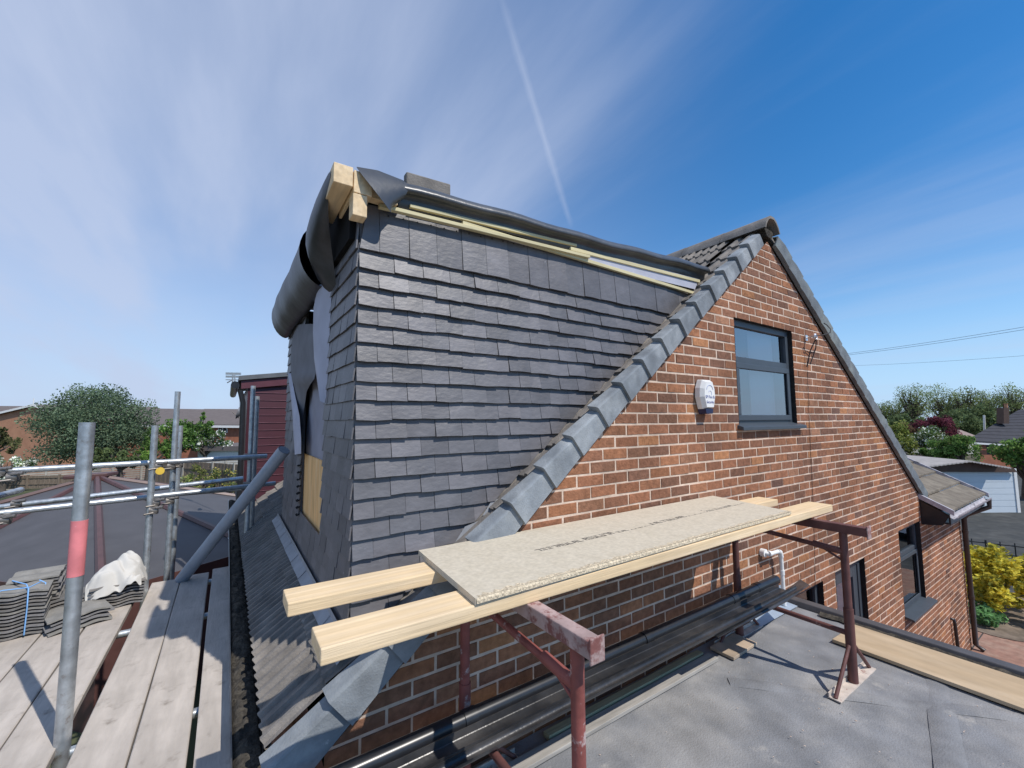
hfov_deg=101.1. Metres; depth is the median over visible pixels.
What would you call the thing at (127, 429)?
leafy tree
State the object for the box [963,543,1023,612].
golden shrub
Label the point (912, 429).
russet tree
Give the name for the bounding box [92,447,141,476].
garden shrub
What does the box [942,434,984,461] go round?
garden bush
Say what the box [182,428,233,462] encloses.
garden shrub
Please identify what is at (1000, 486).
garage door
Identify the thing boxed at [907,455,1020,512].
garage
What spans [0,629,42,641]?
roof tile
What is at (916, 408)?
spring tree
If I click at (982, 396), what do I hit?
spring tree
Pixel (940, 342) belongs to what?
overhead cable
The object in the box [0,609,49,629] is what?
roof tile
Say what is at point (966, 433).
tiled outbuilding
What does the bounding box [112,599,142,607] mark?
roof tile
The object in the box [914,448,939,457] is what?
garden bush
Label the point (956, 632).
wall pipe
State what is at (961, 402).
spring tree
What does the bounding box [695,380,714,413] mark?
alarm box
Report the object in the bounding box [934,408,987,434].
dense tree
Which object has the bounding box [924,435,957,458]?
garden bush
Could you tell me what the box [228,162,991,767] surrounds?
brick house
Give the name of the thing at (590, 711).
old batten
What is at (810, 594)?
window
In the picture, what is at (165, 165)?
sky
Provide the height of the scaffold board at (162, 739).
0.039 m
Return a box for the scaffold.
[0,386,275,767]
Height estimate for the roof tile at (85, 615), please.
0.023 m
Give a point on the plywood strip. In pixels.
(1005, 689)
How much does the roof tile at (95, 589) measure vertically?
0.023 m
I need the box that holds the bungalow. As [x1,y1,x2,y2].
[967,404,1023,467]
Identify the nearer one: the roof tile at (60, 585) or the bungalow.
the roof tile at (60, 585)
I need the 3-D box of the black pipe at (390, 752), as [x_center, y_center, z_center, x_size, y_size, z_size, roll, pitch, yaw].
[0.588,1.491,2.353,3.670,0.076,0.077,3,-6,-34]
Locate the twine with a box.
[0,580,45,634]
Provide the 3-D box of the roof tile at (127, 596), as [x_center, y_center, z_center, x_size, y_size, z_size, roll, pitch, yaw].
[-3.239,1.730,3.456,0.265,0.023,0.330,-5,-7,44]
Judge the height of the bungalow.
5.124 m
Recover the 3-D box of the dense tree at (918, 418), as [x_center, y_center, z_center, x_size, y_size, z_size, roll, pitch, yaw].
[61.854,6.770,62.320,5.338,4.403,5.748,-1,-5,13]
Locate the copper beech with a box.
[910,414,962,437]
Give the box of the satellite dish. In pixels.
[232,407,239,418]
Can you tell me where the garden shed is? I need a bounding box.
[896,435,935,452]
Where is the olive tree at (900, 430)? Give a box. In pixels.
[888,419,919,455]
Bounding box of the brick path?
[970,592,1023,666]
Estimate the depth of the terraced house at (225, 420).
49.43 m
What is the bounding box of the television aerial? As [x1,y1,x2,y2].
[226,372,240,404]
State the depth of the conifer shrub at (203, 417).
36.19 m
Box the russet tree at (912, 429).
[893,422,921,434]
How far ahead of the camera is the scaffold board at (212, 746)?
2.36 m
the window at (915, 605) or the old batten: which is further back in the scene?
the window at (915, 605)
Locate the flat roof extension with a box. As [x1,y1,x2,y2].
[471,585,1023,767]
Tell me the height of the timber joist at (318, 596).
0.047 m
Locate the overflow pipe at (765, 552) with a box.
[759,548,786,605]
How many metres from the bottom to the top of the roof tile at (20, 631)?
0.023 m
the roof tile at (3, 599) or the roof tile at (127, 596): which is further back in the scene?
the roof tile at (127, 596)
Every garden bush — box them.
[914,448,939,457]
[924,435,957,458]
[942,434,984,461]
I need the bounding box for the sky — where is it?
[0,0,1023,421]
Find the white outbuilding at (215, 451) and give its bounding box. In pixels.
[191,443,238,466]
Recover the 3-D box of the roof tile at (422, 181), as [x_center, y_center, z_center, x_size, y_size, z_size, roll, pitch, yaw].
[-0.495,-1.124,2.471,0.275,0.166,0.050,3,-6,-34]
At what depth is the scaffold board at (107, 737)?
2.32 m
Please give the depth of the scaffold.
3.50 m
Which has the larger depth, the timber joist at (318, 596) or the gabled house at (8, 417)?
the gabled house at (8, 417)
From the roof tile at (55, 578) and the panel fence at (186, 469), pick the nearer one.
the roof tile at (55, 578)
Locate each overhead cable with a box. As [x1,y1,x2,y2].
[848,327,1021,353]
[851,330,1019,354]
[855,356,1013,365]
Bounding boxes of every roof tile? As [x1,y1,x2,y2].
[0,579,53,597]
[0,585,51,601]
[0,585,53,604]
[0,589,52,607]
[0,594,50,612]
[0,595,51,615]
[0,603,50,622]
[0,606,49,626]
[0,608,45,619]
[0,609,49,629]
[0,621,44,633]
[0,626,42,637]
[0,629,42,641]
[6,564,66,584]
[10,567,65,584]
[42,611,109,632]
[44,598,111,624]
[45,615,111,636]
[49,587,84,603]
[49,602,114,626]
[50,582,64,595]
[50,597,84,606]
[50,600,84,609]
[51,585,65,599]
[52,570,66,583]
[53,576,65,589]
[88,581,144,594]
[88,584,144,598]
[88,586,144,600]
[89,577,145,591]
[100,589,143,599]
[106,589,144,601]
[109,596,142,604]
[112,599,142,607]
[404,172,449,194]
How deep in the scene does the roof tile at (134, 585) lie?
3.42 m
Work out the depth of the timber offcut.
2.99 m
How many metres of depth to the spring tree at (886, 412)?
73.94 m
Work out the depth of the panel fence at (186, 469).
22.43 m
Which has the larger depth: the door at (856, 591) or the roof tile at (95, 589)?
the door at (856, 591)
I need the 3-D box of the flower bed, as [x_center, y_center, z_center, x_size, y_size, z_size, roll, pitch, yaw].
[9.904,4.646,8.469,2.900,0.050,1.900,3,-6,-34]
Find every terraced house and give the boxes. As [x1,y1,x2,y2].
[0,406,154,411]
[115,408,203,477]
[202,409,239,442]
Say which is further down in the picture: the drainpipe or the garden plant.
the garden plant
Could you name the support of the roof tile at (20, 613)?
on the roof tile at (23, 616)
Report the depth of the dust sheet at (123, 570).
3.38 m
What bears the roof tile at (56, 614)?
on the roof tile at (85, 615)
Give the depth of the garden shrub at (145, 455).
26.79 m
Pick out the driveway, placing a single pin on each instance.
(1006, 528)
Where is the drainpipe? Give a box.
[175,446,289,584]
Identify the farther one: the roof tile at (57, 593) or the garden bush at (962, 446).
the garden bush at (962, 446)
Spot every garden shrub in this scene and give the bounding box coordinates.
[0,453,38,491]
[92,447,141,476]
[134,444,170,480]
[180,463,220,488]
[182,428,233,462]
[206,467,236,492]
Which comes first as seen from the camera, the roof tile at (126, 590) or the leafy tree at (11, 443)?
the roof tile at (126, 590)
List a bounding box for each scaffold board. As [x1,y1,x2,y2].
[0,602,133,767]
[0,626,85,749]
[0,631,43,681]
[66,579,179,767]
[127,572,208,767]
[193,566,230,767]
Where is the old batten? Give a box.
[544,650,702,739]
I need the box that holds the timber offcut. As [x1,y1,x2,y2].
[710,633,756,659]
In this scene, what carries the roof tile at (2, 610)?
on the roof tile at (24, 609)
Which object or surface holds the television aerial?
attached to the neighbour dormer
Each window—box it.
[734,319,806,430]
[795,584,817,602]
[898,524,937,622]
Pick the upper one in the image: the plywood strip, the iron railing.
the iron railing
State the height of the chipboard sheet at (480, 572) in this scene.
0.023 m
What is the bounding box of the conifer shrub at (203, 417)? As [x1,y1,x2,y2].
[196,412,215,433]
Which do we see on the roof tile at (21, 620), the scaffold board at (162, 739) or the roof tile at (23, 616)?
the roof tile at (23, 616)
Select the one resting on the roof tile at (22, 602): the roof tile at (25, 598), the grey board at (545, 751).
the roof tile at (25, 598)
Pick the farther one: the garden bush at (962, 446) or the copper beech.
the copper beech
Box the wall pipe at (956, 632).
[950,617,959,646]
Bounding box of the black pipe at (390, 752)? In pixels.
[332,575,779,767]
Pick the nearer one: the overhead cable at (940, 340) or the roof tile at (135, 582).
the roof tile at (135, 582)
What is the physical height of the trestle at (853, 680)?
0.977 m
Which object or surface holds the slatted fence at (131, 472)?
on the ground
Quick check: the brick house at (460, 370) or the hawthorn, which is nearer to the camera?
the brick house at (460, 370)
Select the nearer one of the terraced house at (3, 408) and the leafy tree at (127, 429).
the leafy tree at (127, 429)
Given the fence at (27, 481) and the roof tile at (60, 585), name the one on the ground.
the fence at (27, 481)
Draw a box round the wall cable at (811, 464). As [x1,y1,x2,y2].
[807,374,815,589]
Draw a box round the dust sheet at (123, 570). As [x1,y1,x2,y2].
[85,550,147,600]
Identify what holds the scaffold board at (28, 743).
on the scaffold
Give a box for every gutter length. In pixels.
[380,584,790,767]
[431,586,802,767]
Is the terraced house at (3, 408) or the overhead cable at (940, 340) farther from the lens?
the terraced house at (3, 408)
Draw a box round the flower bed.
[967,596,1023,641]
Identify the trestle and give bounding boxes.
[459,601,604,767]
[714,518,875,702]
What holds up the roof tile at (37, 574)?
on the roof tile at (55, 578)
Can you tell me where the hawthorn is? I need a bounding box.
[907,425,948,448]
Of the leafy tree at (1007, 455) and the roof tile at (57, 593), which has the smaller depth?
the roof tile at (57, 593)
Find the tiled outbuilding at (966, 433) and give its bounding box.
[957,430,974,453]
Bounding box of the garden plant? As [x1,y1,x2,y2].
[968,601,1008,627]
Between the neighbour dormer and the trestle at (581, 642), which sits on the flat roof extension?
the trestle at (581, 642)
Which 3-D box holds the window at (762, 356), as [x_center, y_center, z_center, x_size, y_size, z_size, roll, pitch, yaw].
[2.157,-0.037,4.306,1.200,0.979,0.990,3,-6,-34]
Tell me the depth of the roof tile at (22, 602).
2.93 m
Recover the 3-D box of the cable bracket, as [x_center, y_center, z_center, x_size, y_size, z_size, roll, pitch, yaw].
[3.242,-0.415,4.438,0.385,0.486,0.107,2,-5,-23]
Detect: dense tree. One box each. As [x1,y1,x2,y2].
[887,413,918,433]
[913,416,937,421]
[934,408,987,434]
[966,403,995,434]
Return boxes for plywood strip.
[832,625,1023,711]
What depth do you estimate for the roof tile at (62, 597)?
3.21 m
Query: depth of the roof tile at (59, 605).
3.18 m
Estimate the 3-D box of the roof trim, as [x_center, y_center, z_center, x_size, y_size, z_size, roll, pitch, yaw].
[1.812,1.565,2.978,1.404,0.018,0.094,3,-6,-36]
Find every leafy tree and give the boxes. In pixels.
[0,427,22,453]
[14,382,161,471]
[140,418,216,454]
[986,430,1023,498]
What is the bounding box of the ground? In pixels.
[0,430,979,767]
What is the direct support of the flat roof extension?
on the ground
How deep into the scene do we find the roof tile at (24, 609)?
2.94 m
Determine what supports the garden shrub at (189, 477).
on the ground
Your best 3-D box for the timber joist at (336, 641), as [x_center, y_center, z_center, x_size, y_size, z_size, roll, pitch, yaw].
[0.839,0.818,2.129,3.361,0.047,0.150,3,-6,-33]
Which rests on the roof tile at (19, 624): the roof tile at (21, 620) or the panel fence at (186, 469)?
the roof tile at (21, 620)
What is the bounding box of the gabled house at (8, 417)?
[0,398,125,482]
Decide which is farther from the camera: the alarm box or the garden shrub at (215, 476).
the garden shrub at (215, 476)
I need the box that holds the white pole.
[983,415,985,429]
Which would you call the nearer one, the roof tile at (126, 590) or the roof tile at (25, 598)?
the roof tile at (25, 598)
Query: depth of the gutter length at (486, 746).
2.03 m
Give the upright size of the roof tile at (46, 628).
0.023 m
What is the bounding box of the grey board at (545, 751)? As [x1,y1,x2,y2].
[508,653,718,767]
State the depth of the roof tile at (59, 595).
3.22 m
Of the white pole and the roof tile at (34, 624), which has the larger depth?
the white pole
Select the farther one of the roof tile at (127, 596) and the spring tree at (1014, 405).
the spring tree at (1014, 405)
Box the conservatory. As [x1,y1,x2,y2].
[0,471,235,732]
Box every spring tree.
[877,400,909,422]
[892,384,936,419]
[922,383,965,415]
[938,386,991,414]
[967,389,1001,411]
[985,382,1023,414]
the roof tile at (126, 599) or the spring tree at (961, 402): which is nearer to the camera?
the roof tile at (126, 599)
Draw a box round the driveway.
[960,474,1023,649]
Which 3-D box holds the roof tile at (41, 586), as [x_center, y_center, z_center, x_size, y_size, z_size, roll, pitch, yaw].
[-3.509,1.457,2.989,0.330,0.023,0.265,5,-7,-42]
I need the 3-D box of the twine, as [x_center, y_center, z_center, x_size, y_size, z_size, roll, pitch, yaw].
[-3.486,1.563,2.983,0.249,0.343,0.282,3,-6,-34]
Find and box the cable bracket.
[804,323,830,366]
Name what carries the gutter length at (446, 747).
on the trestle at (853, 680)
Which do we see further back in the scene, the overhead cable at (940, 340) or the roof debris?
the overhead cable at (940, 340)
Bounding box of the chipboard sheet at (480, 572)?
[418,496,791,604]
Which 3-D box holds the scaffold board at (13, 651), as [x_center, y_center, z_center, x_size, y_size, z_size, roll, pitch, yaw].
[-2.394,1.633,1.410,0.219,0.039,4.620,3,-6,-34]
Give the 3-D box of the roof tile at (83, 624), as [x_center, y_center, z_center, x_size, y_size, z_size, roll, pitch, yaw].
[-3.205,1.748,3.106,0.265,0.023,0.330,-4,-6,35]
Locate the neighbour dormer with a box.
[230,372,287,500]
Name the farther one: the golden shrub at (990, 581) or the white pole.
the white pole
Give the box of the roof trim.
[715,579,808,637]
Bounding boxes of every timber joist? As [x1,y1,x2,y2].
[283,497,777,616]
[311,502,832,665]
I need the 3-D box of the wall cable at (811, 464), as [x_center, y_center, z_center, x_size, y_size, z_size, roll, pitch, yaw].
[3.025,0.908,4.262,0.134,2.240,0.009,3,-6,-34]
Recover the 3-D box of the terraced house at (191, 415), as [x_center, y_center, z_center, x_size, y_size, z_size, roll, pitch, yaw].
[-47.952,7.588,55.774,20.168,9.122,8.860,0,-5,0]
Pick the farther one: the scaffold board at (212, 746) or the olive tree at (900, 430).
the olive tree at (900, 430)
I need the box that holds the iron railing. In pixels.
[962,538,1023,557]
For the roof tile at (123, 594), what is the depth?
3.39 m
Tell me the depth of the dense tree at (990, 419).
59.72 m
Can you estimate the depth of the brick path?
7.22 m
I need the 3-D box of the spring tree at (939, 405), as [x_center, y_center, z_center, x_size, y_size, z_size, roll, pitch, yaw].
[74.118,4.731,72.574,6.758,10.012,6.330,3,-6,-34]
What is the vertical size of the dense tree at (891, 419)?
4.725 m
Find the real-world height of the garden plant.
0.505 m
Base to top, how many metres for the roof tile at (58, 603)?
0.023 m
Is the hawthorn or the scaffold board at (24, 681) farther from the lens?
the hawthorn
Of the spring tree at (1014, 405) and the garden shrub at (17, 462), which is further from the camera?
the spring tree at (1014, 405)
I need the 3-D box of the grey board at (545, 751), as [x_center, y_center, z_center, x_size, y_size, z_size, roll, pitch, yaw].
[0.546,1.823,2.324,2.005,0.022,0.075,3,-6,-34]
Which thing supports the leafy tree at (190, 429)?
on the ground
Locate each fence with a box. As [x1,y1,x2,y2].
[6,460,237,489]
[6,474,73,488]
[155,462,237,493]
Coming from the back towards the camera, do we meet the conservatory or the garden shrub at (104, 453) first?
the garden shrub at (104, 453)
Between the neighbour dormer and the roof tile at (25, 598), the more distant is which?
the neighbour dormer
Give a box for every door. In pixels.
[835,561,862,616]
[928,472,1016,512]
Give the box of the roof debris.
[599,657,1010,767]
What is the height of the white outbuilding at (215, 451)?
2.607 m
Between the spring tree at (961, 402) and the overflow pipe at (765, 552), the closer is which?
the overflow pipe at (765, 552)
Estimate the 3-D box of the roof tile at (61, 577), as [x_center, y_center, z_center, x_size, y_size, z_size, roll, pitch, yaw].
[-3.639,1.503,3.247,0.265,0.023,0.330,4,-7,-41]
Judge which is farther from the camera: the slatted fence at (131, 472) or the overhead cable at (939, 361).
the slatted fence at (131, 472)

